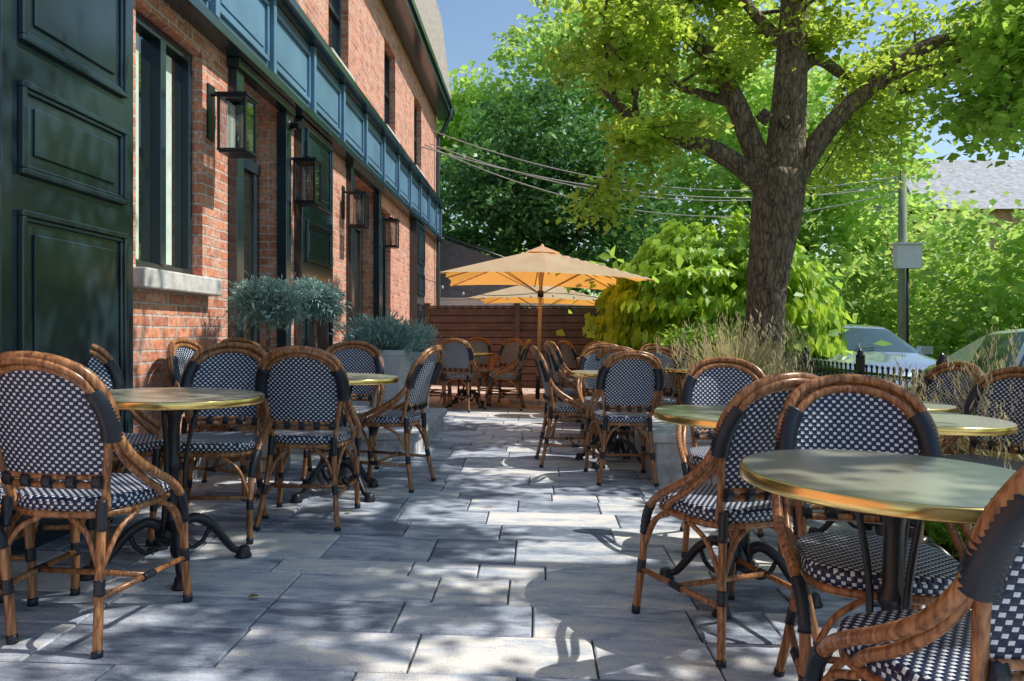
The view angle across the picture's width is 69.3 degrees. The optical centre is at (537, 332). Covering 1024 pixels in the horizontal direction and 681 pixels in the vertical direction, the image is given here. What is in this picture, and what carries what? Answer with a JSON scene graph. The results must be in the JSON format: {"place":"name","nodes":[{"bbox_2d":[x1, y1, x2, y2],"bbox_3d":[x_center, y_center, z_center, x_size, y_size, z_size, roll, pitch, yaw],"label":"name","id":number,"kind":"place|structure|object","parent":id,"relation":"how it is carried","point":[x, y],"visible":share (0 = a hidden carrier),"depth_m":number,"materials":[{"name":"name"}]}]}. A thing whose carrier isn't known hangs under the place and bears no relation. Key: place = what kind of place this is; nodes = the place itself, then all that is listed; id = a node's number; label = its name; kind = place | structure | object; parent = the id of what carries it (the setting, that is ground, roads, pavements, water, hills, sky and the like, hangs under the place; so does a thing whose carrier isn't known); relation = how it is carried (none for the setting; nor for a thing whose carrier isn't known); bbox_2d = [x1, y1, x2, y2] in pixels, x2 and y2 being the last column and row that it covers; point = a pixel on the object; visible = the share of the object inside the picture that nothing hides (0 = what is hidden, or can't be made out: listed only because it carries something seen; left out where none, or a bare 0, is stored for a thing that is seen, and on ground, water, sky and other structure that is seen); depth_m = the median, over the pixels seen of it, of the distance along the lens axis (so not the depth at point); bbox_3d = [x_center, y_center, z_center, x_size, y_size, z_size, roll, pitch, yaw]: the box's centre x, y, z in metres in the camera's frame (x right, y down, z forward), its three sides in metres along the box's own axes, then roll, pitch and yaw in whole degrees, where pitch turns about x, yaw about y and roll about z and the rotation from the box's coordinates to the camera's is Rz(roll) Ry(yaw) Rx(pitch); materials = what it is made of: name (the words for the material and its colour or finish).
{"place":"outdoors","nodes":[
{"label":"outdoors","id":0,"kind":"place"},
{"bbox_2d":[0,385,970,680],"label":"patio paving","id":1,"kind":"structure","parent":0,"point":[328,603],"depth_m":3.03,"materials":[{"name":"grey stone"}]},
{"bbox_2d":[0,483,18,644],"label":"bistro chair","id":2,"kind":"object","parent":1,"relation":"on","point":[7,598],"visible":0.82,"depth_m":2.41,"materials":[{"name":"brown wicker"}]},
{"bbox_2d":[0,472,95,606],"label":"bistro chair","id":3,"kind":"object","parent":1,"relation":"on","point":[28,533],"visible":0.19,"depth_m":2.74,"materials":[{"name":"brown wicker"}]},
{"bbox_2d":[0,351,192,658],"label":"bistro chair","id":4,"kind":"object","parent":1,"relation":"on","point":[62,436],"visible":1,"depth_m":2.39,"materials":[{"name":"brown wicker"}]},
{"bbox_2d":[87,344,188,548],"bbox_3d":[-2.122,0.525,3.641,0.613,0.970,0.541,2,0,20],"label":"bistro chair","id":5,"kind":"object","parent":1,"relation":"on","point":[103,366],"visible":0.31,"depth_m":3.84,"materials":[{"name":"brown wicker"}]},
{"bbox_2d":[80,387,264,590],"bbox_3d":[-1.589,0.645,3.220,0.734,0.754,0.734,2,0,0],"label":"bistro table","id":6,"kind":"object","parent":1,"relation":"on","point":[173,404],"visible":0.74,"depth_m":3.17,"materials":[{"name":"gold metal"}]},
{"bbox_2d":[144,458,225,478],"bbox_3d":[-2.370,0.960,10.930,0.060,0.220,13.340,0,0,0],"label":"base course","id":7,"kind":"object","parent":1,"relation":"on","point":[199,473],"visible":0.01,"depth_m":5.14,"materials":[{"name":"grey stone"}]},
{"bbox_2d":[145,342,272,546],"bbox_3d":[-1.656,0.539,3.839,0.541,0.970,0.613,2,0,-10],"label":"bistro chair","id":8,"kind":"object","parent":1,"relation":"on","point":[231,365],"visible":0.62,"depth_m":3.97,"materials":[{"name":"brown wicker"}]},
{"bbox_2d":[166,338,277,500],"bbox_3d":[-2.026,0.528,4.725,0.613,0.970,0.541,2,0,5],"label":"bistro chair","id":9,"kind":"object","parent":1,"relation":"on","point":[181,352],"visible":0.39,"depth_m":4.56,"materials":[{"name":"brown wicker"}]},
{"bbox_2d":[213,337,312,473],"bbox_3d":[-2.018,0.529,5.380,0.613,0.970,0.541,2,0,30],"label":"bistro chair","id":10,"kind":"object","parent":1,"relation":"on","point":[251,342],"visible":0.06,"depth_m":5.44,"materials":[{"name":"brown wicker"}]},
{"bbox_2d":[219,269,314,473],"bbox_3d":[-1.977,0.270,5.404,0.609,1.481,0.672,0,0,-41],"label":"blue spruce topiary","id":11,"kind":"object","parent":1,"relation":"on","point":[266,300],"visible":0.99,"depth_m":5.31,"materials":[{"name":"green plant"}]},
{"bbox_2d":[197,472,350,596],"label":"fallen leaves","id":12,"kind":"object","parent":1,"relation":"on","point":[253,595],"visible":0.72,"depth_m":2.89,"materials":[{"name":"brown plant"}]},
{"bbox_2d":[253,345,361,530],"bbox_3d":[-1.251,0.552,4.060,0.541,0.970,0.613,2,0,-4],"label":"bistro chair","id":13,"kind":"object","parent":1,"relation":"on","point":[301,387],"visible":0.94,"depth_m":3.88,"materials":[{"name":"brown wicker"}]},
{"bbox_2d":[289,273,361,425],"bbox_3d":[-1.905,0.248,6.395,0.671,1.529,0.589,0,0,-33],"label":"blue spruce topiary","id":14,"kind":"object","parent":1,"relation":"on","point":[323,298],"visible":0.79,"depth_m":6.30,"materials":[{"name":"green plant"}]},
{"bbox_2d":[301,340,384,480],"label":"bistro chair","id":15,"kind":"object","parent":1,"relation":"on","point":[353,356],"visible":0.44,"depth_m":5.58,"materials":[{"name":"brown wicker"}]},
{"bbox_2d":[290,373,398,502],"bbox_3d":[-1.269,0.655,4.720,0.734,0.754,0.734,2,0,-20],"label":"bistro table","id":16,"kind":"object","parent":1,"relation":"on","point":[346,464],"visible":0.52,"depth_m":4.64,"materials":[{"name":"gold metal"}]},
{"bbox_2d":[291,408,446,457],"bbox_3d":[-1.655,0.948,7.075,1.350,0.245,1.950,0,0,0],"label":"stone step","id":17,"kind":"object","parent":1,"relation":"on","point":[387,440],"visible":0.22,"depth_m":6.13,"materials":[{"name":"grey stone"}]},
{"bbox_2d":[328,307,426,409],"bbox_3d":[-1.430,0.291,7.081,1.085,1.067,0.985,0,0,0],"label":"stone planter box","id":18,"kind":"object","parent":17,"relation":"on","point":[385,338],"visible":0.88,"depth_m":6.89,"materials":[{"name":"stone"}]},
{"bbox_2d":[338,345,443,492],"bbox_3d":[-0.967,0.560,5.067,0.613,0.970,0.541,2,0,12],"label":"bistro chair","id":19,"kind":"object","parent":1,"relation":"on","point":[423,373],"visible":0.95,"depth_m":4.90,"materials":[{"name":"brown wicker"}]},
{"bbox_2d":[389,316,447,407],"bbox_3d":[-1.514,0.417,8.503,0.876,1.206,0.903,0,0,-38],"label":"stone planter box","id":20,"kind":"object","parent":1,"relation":"on","point":[428,331],"visible":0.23,"depth_m":8.41,"materials":[{"name":"stone"}]},
{"bbox_2d":[429,371,446,407],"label":"bistro chair","id":21,"kind":"object","parent":1,"relation":"on","point":[440,378],"visible":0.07,"depth_m":10.01,"materials":[{"name":"brown wicker"}]},
{"bbox_2d":[430,369,451,401],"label":"bistro chair","id":22,"kind":"object","parent":1,"relation":"on","point":[434,390],"visible":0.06,"depth_m":10.94,"materials":[{"name":"brown wicker"}]},
{"bbox_2d":[438,338,480,411],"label":"bistro chair","id":23,"kind":"object","parent":1,"relation":"on","point":[458,355],"visible":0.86,"depth_m":9.71,"materials":[{"name":"brown wicker"}]},
{"bbox_2d":[449,352,493,407],"bbox_3d":[-0.989,0.663,10.500,0.734,0.754,0.734,2,0,-10],"label":"bistro table","id":24,"kind":"object","parent":1,"relation":"on","point":[464,392],"visible":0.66,"depth_m":10.41,"materials":[{"name":"gold metal"}]},
{"bbox_2d":[456,337,492,402],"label":"bistro chair","id":25,"kind":"object","parent":1,"relation":"on","point":[478,344],"visible":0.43,"depth_m":11.34,"materials":[{"name":"brown wicker"}]},
{"bbox_2d":[477,338,522,402],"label":"bistro chair","id":26,"kind":"object","parent":1,"relation":"on","point":[509,350],"visible":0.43,"depth_m":11.62,"materials":[{"name":"brown wicker"}]},
{"bbox_2d":[483,340,531,410],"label":"bistro chair","id":27,"kind":"object","parent":1,"relation":"on","point":[505,374],"visible":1,"depth_m":10.05,"materials":[{"name":"brown wicker"}]},
{"bbox_2d":[486,339,528,406],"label":"bistro chair","id":28,"kind":"object","parent":1,"relation":"on","point":[504,368],"visible":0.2,"depth_m":10.91,"materials":[{"name":"brown wicker"}]},
{"bbox_2d":[423,303,600,387],"bbox_3d":[0.640,0.280,14.245,5.650,1.680,0.140,0,0,0],"label":"slatted wooden fence","id":29,"kind":"object","parent":1,"relation":"on","point":[496,326],"visible":0.15,"depth_m":14.23,"materials":[{"name":"brown wood"}]},
{"bbox_2d":[422,278,597,300],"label":"string lights","id":30,"kind":"object","parent":29,"relation":"attached to","point":[463,293],"visible":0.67,"depth_m":14.10,"materials":[{"name":"black metal"}]},
{"bbox_2d":[440,244,654,404],"bbox_3d":[0.036,-0.142,11.300,2.910,2.425,2.910,2,0,-4],"label":"patio umbrella","id":31,"kind":"object","parent":1,"relation":"on","point":[541,266],"visible":0.95,"depth_m":11.09,"materials":[{"name":"fabric"}]},
{"bbox_2d":[543,343,583,436],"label":"bistro chair","id":32,"kind":"object","parent":1,"relation":"on","point":[554,365],"visible":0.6,"depth_m":7.54,"materials":[{"name":"brown wicker"}]},
{"bbox_2d":[548,341,580,415],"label":"bistro chair","id":33,"kind":"object","parent":1,"relation":"on","point":[557,352],"visible":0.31,"depth_m":9.28,"materials":[{"name":"brown wicker"}]},
{"bbox_2d":[530,345,605,468],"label":"bistro chair","id":34,"kind":"object","parent":1,"relation":"on","point":[570,406],"visible":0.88,"depth_m":5.90,"materials":[{"name":"brown wicker"}]},
{"bbox_2d":[558,340,577,370],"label":"bistro chair","id":35,"kind":"object","parent":1,"relation":"on","point":[567,349],"visible":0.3,"depth_m":11.00,"materials":[{"name":"brown wicker"}]},
{"bbox_2d":[583,341,605,349],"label":"bistro chair","id":36,"kind":"object","parent":1,"relation":"on","point":[587,345],"visible":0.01,"depth_m":10.52,"materials":[{"name":"brown wicker"}]},
{"bbox_2d":[570,370,640,468],"bbox_3d":[0.631,0.712,6.150,0.734,0.754,0.734,2,0,-25],"label":"bistro table","id":37,"kind":"object","parent":1,"relation":"on","point":[615,442],"visible":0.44,"depth_m":6.09,"materials":[{"name":"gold metal"}]},
{"bbox_2d":[576,345,635,451],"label":"bistro chair","id":38,"kind":"object","parent":1,"relation":"on","point":[587,360],"visible":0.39,"depth_m":6.96,"materials":[{"name":"brown wicker"}]},
{"bbox_2d":[590,426,628,438],"bbox_3d":[0.791,0.717,7.900,0.734,0.754,0.734,2,0,0],"label":"bistro table","id":39,"kind":"object","parent":1,"relation":"on","point":[625,427],"visible":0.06,"depth_m":7.71,"materials":[{"name":"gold metal"}]},
{"bbox_2d":[587,346,633,437],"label":"bistro chair","id":40,"kind":"object","parent":1,"relation":"on","point":[605,352],"visible":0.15,"depth_m":7.02,"materials":[{"name":"brown wicker"}]},
{"bbox_2d":[583,350,663,485],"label":"bistro chair","id":41,"kind":"object","parent":1,"relation":"on","point":[628,380],"visible":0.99,"depth_m":5.28,"materials":[{"name":"brown wicker"}]},
{"bbox_2d":[640,343,657,408],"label":"bistro chair","id":42,"kind":"object","parent":1,"relation":"on","point":[648,345],"visible":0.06,"depth_m":10.27,"materials":[{"name":"brown wicker"}]},
{"bbox_2d":[627,346,682,448],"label":"bistro chair","id":43,"kind":"object","parent":1,"relation":"on","point":[668,381],"visible":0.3,"depth_m":7.31,"materials":[{"name":"brown wicker"}]},
{"bbox_2d":[645,346,696,408],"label":"bistro chair","id":44,"kind":"object","parent":1,"relation":"on","point":[674,348],"visible":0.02,"depth_m":8.43,"materials":[{"name":"brown wicker"}]},
{"bbox_2d":[630,415,716,483],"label":"stone planter wall","id":45,"kind":"structure","parent":1,"relation":"on","point":[668,463],"depth_m":5.35,"materials":[{"name":"grey stone"}]},
{"bbox_2d":[663,346,684,395],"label":"bistro chair","id":46,"kind":"object","parent":1,"relation":"on","point":[666,393],"visible":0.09,"depth_m":7.85,"materials":[{"name":"brown wicker"}]},
{"bbox_2d":[661,345,691,406],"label":"bistro chair","id":47,"kind":"object","parent":1,"relation":"on","point":[676,390],"visible":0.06,"depth_m":8.35,"materials":[{"name":"brown wicker"}]},
{"bbox_2d":[663,367,689,374],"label":"bistro table","id":48,"kind":"object","parent":1,"relation":"on","point":[674,370],"visible":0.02,"depth_m":7.15,"materials":[{"name":"gold metal"}]},
{"bbox_2d":[631,372,818,667],"bbox_3d":[0.719,0.611,2.685,0.541,0.970,0.613,2,0,-24],"label":"bistro chair","id":49,"kind":"object","parent":1,"relation":"on","point":[732,499],"visible":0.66,"depth_m":2.49,"materials":[{"name":"brown wicker"}]},
{"bbox_2d":[676,357,783,557],"bbox_3d":[0.993,0.619,3.840,0.541,0.970,0.613,2,0,8],"label":"bistro chair","id":50,"kind":"object","parent":1,"relation":"on","point":[717,381],"visible":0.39,"depth_m":4.05,"materials":[{"name":"brown wicker"}]},
{"bbox_2d":[642,308,818,393],"bbox_3d":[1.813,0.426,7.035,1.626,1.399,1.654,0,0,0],"label":"ornamental grass","id":51,"kind":"object","parent":1,"relation":"on","point":[725,349],"depth_m":6.83,"materials":[{"name":"plant"}]},
{"bbox_2d":[654,405,822,618],"bbox_3d":[0.851,0.718,3.120,0.734,0.754,0.734,2,0,-30],"label":"bistro table","id":52,"kind":"object","parent":1,"relation":"on","point":[703,416],"visible":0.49,"depth_m":3.06,"materials":[{"name":"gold metal"}]},
{"bbox_2d":[772,374,972,680],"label":"bistro chair","id":53,"kind":"object","parent":1,"relation":"on","point":[853,412],"visible":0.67,"depth_m":2.27,"materials":[{"name":"brown wicker"}]},
{"bbox_2d":[739,449,1015,680],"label":"bistro table","id":54,"kind":"object","parent":1,"relation":"on","point":[897,492],"visible":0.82,"depth_m":1.75,"materials":[{"name":"gold metal"}]},
{"bbox_2d":[808,401,956,544],"bbox_3d":[1.811,0.747,3.950,0.734,0.754,0.734,2,0,-40],"label":"bistro table","id":55,"kind":"object","parent":1,"relation":"on","point":[938,407],"visible":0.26,"depth_m":3.89,"materials":[{"name":"gold metal"}]},
{"bbox_2d":[786,346,979,454],"bbox_3d":[3.450,0.745,7.055,0.100,1.150,11.205,0,0,0],"label":"iron railing fence","id":56,"kind":"object","parent":1,"relation":"on","point":[859,365],"visible":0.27,"depth_m":7.88,"materials":[{"name":"black metal"}]},
{"bbox_2d":[804,465,1023,680],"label":"bistro chair","id":57,"kind":"object","parent":1,"relation":"on","point":[947,634],"visible":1,"depth_m":1.19,"materials":[{"name":"brown wicker"}]},
{"bbox_2d":[878,355,959,454],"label":"ornamental grass","id":58,"kind":"object","parent":1,"relation":"on","point":[910,386],"depth_m":5.60,"materials":[{"name":"plant"}]},
{"bbox_2d":[865,411,1017,606],"bbox_3d":[1.631,0.742,3.200,0.734,0.754,0.734,2,0,0],"label":"bistro table","id":59,"kind":"object","parent":1,"relation":"on","point":[947,423],"visible":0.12,"depth_m":2.97,"materials":[{"name":"gold metal"}]},
{"bbox_2d":[925,525,960,561],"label":"planting soil","id":60,"kind":"structure","parent":1,"relation":"on","point":[946,548],"depth_m":3.78,"materials":[{"name":"brown soil"}]},
{"bbox_2d":[915,361,982,454],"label":"bistro chair","id":61,"kind":"object","parent":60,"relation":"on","point":[939,371],"visible":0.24,"depth_m":4.73,"materials":[{"name":"brown wicker"}]},
{"bbox_2d":[924,521,974,556],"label":"groundcover plants","id":62,"kind":"object","parent":60,"relation":"on","point":[933,530],"visible":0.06,"depth_m":3.75,"materials":[{"name":"green plant"}]},
{"bbox_2d":[897,323,1023,468],"bbox_3d":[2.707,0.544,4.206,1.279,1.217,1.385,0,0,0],"label":"ornamental grass","id":63,"kind":"object","parent":60,"relation":"on","point":[1003,454],"depth_m":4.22,"materials":[{"name":"plant"}]},
{"bbox_2d":[940,366,1023,470],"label":"bistro chair","id":64,"kind":"object","parent":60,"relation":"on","point":[1004,378],"visible":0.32,"depth_m":3.94,"materials":[{"name":"brown wicker"}]},
{"bbox_2d":[436,0,1023,305],"label":"sky","id":65,"kind":"structure","parent":0,"point":[468,25],"materials":[{"name":"blue"}]},
{"label":"ground","id":66,"kind":"structure","parent":0,"visible":0},
{"bbox_2d":[133,0,435,471],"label":"walls","id":67,"kind":"structure","parent":66,"relation":"on","point":[163,319],"depth_m":6.90,"materials":[{"name":"brick"}]},
{"bbox_2d":[0,0,424,554],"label":"paneled shutters","id":68,"kind":"object","parent":67,"relation":"attached to","point":[66,178],"visible":0.67,"depth_m":3.71,"materials":[{"name":"green paint"}]},
{"bbox_2d":[206,83,258,157],"bbox_3d":[-2.245,-1.554,5.420,0.320,0.512,0.230,0,0,0],"label":"wall lantern","id":69,"kind":"object","parent":67,"relation":"attached to","point":[244,99],"depth_m":5.39,"materials":[{"name":"black metal"}]},
{"bbox_2d":[136,0,416,319],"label":"windows","id":70,"kind":"structure","parent":67,"relation":"attached to","point":[157,45],"depth_m":4.88,"materials":[{"name":"black glass"}]},
{"bbox_2d":[136,32,171,264],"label":"window inner frames","id":71,"kind":"structure","parent":70,"relation":"attached to","point":[168,160],"depth_m":5.02,"materials":[{"name":"white wood"}]},
{"bbox_2d":[133,48,424,295],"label":"window sills","id":72,"kind":"structure","parent":67,"relation":"attached to","point":[155,279],"depth_m":4.74,"materials":[{"name":"stone"}]},
{"bbox_2d":[164,0,444,241],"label":"frieze","id":73,"kind":"object","parent":67,"relation":"attached to","point":[282,48],"visible":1,"depth_m":7.50,"materials":[{"name":"blue wood"}]},
{"bbox_2d":[226,57,383,460],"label":"doors","id":74,"kind":"structure","parent":67,"relation":"attached to","point":[244,174],"depth_m":6.84,"materials":[{"name":"green paint"}]},
{"bbox_2d":[289,120,304,130],"bbox_3d":[-2.288,-1.947,6.957,0.223,0.103,0.112,0,0,21],"label":"security camera","id":75,"kind":"object","parent":74,"relation":"attached to","point":[296,125],"visible":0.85,"depth_m":6.91,"materials":[{"name":"black metal"}]},
{"bbox_2d":[291,156,322,206],"bbox_3d":[-2.245,-1.474,7.080,0.320,0.512,0.230,0,0,0],"label":"wall lantern","id":76,"kind":"object","parent":67,"relation":"attached to","point":[314,162],"depth_m":6.99,"materials":[{"name":"black metal"}]},
{"bbox_2d":[341,185,369,228],"bbox_3d":[-2.245,-1.544,9.120,0.320,0.512,0.230,0,0,0],"label":"wall lantern","id":77,"kind":"object","parent":67,"relation":"attached to","point":[358,193],"depth_m":9.06,"materials":[{"name":"black metal"}]},
{"bbox_2d":[381,217,399,248],"bbox_3d":[-2.245,-1.524,11.120,0.320,0.512,0.230,0,0,0],"label":"wall lantern","id":78,"kind":"object","parent":67,"relation":"attached to","point":[391,220],"depth_m":11.03,"materials":[{"name":"black metal"}]},
{"bbox_2d":[382,0,454,120],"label":"roof","id":79,"kind":"structure","parent":67,"relation":"on","point":[417,24],"depth_m":14.27,"materials":[{"name":"beige paint"}]},
{"bbox_2d":[436,108,452,305],"bbox_3d":[-2.172,-2.132,17.300,0.404,6.205,0.100,0,0,0],"label":"downpipe","id":80,"kind":"object","parent":67,"relation":"attached to","point":[444,127],"visible":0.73,"depth_m":17.26,"materials":[{"name":"black metal"}]},
{"bbox_2d":[486,243,1023,359],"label":"background trees","id":81,"kind":"object","parent":66,"relation":"on","point":[950,346],"visible":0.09,"depth_m":22.17,"materials":[{"name":"green plant"}]},
{"bbox_2d":[566,0,990,330],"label":"tall green tree","id":82,"kind":"object","parent":66,"relation":"on","point":[856,219],"visible":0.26,"depth_m":25.61,"materials":[{"name":"green plant"}]},
{"bbox_2d":[697,69,899,295],"bbox_3d":[20.843,-6.151,39.710,28.724,15.261,10.732,0,0,-18],"label":"tall green tree","id":83,"kind":"object","parent":66,"relation":"on","point":[812,258],"depth_m":36.35,"materials":[{"name":"green plant"}]},
{"bbox_2d":[832,191,1023,351],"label":"tall green tree","id":84,"kind":"object","parent":66,"relation":"on","point":[965,231],"visible":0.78,"depth_m":20.14,"materials":[{"name":"green plant"}]},
{"bbox_2d":[855,209,1023,330],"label":"walls","id":85,"kind":"structure","parent":66,"relation":"on","point":[1004,214],"depth_m":30.00,"materials":[{"name":"brick"}]},
{"bbox_2d":[843,160,1023,224],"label":"roof","id":86,"kind":"structure","parent":85,"relation":"on","point":[965,177],"depth_m":31.75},
{"bbox_2d":[957,228,1019,271],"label":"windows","id":87,"kind":"structure","parent":85,"relation":"attached to","point":[972,253],"depth_m":29.93,"materials":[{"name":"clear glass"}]},
{"bbox_2d":[887,0,1023,167],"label":"maple tree","id":88,"kind":"object","parent":66,"relation":"on","point":[993,110],"visible":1,"depth_m":5.44,"materials":[{"name":"green plant"}]},
{"label":"road","id":89,"kind":"structure","parent":0,"visible":0},
{"bbox_2d":[891,171,923,343],"bbox_3d":[7.985,-1.030,16.054,0.570,5.000,0.509,0,0,0],"label":"utility pole","id":90,"kind":"object","parent":89,"relation":"on","point":[907,256],"visible":0.66,"depth_m":16.11,"materials":[{"name":"white paint"}]},
{"bbox_2d":[418,130,899,216],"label":"overhead wires","id":91,"kind":"object","parent":90,"relation":"attached to","point":[487,164],"visible":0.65,"depth_m":16.11,"materials":[{"name":"rubber"}]},
{"bbox_2d":[917,328,1023,453],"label":"parked car","id":92,"kind":"object","parent":89,"relation":"on","point":[963,353],"visible":0.06,"depth_m":7.40,"materials":[{"name":"silver metal"}]},
{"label":"lawn","id":93,"kind":"structure","parent":0,"visible":0},
{"bbox_2d":[440,235,584,305],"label":"garden shed","id":94,"kind":"structure","parent":93,"relation":"on","point":[453,255],"depth_m":17.90,"materials":[{"name":"wood"}]},
{"bbox_2d":[468,285,597,305],"bbox_3d":[0.055,-0.052,16.000,2.790,2.325,2.790,2,0,3],"label":"patio umbrella","id":95,"kind":"object","parent":93,"relation":"on","point":[515,297],"visible":0.53,"depth_m":15.34,"materials":[{"name":"fabric"}]},
{"bbox_2d":[440,73,690,305],"bbox_3d":[0.206,-3.189,21.785,8.648,9.340,6.757,0,0,0],"label":"dark maple tree","id":96,"kind":"object","parent":93,"relation":"on","point":[522,213],"visible":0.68,"depth_m":20.52,"materials":[{"name":"green plant"}]},
{"bbox_2d":[436,0,760,253],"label":"tall green tree","id":97,"kind":"object","parent":93,"relation":"on","point":[549,32],"visible":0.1,"depth_m":32.23,"materials":[{"name":"green plant"}]},
{"bbox_3d":[2.675,1.110,10.050,1.450,0.120,7.700,0,0,0],"label":"garden bed","id":98,"kind":"object","parent":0,"visible":0},
{"bbox_2d":[660,315,734,404],"bbox_3d":[2.028,0.592,9.275,1.821,1.726,1.630,0,0,-21],"label":"green shrub","id":99,"kind":"object","parent":98,"relation":"on","point":[678,334],"visible":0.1,"depth_m":9.34,"materials":[{"name":"green plant"}]},
{"bbox_2d":[554,207,891,365],"bbox_3d":[2.873,-0.408,12.399,5.341,3.167,5.446,0,0,0],"label":"weeping mulberry tree","id":100,"kind":"object","parent":98,"relation":"on","point":[694,275],"visible":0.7,"depth_m":10.88,"materials":[{"name":"green plant"}]},
{"bbox_2d":[528,0,1021,373],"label":"shade tree","id":101,"kind":"object","parent":98,"relation":"on","point":[775,172],"visible":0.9,"depth_m":7.85,"materials":[{"name":"green plant"}]},
{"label":"pavement","id":102,"kind":"structure","parent":0,"visible":0},
{"bbox_2d":[785,324,936,390],"bbox_3d":[4.980,0.609,11.985,2.120,1.521,4.590,0,0,0],"label":"parked car","id":103,"kind":"object","parent":102,"relation":"on","point":[865,337],"visible":0.09,"depth_m":11.07,"materials":[{"name":"grey paint"}]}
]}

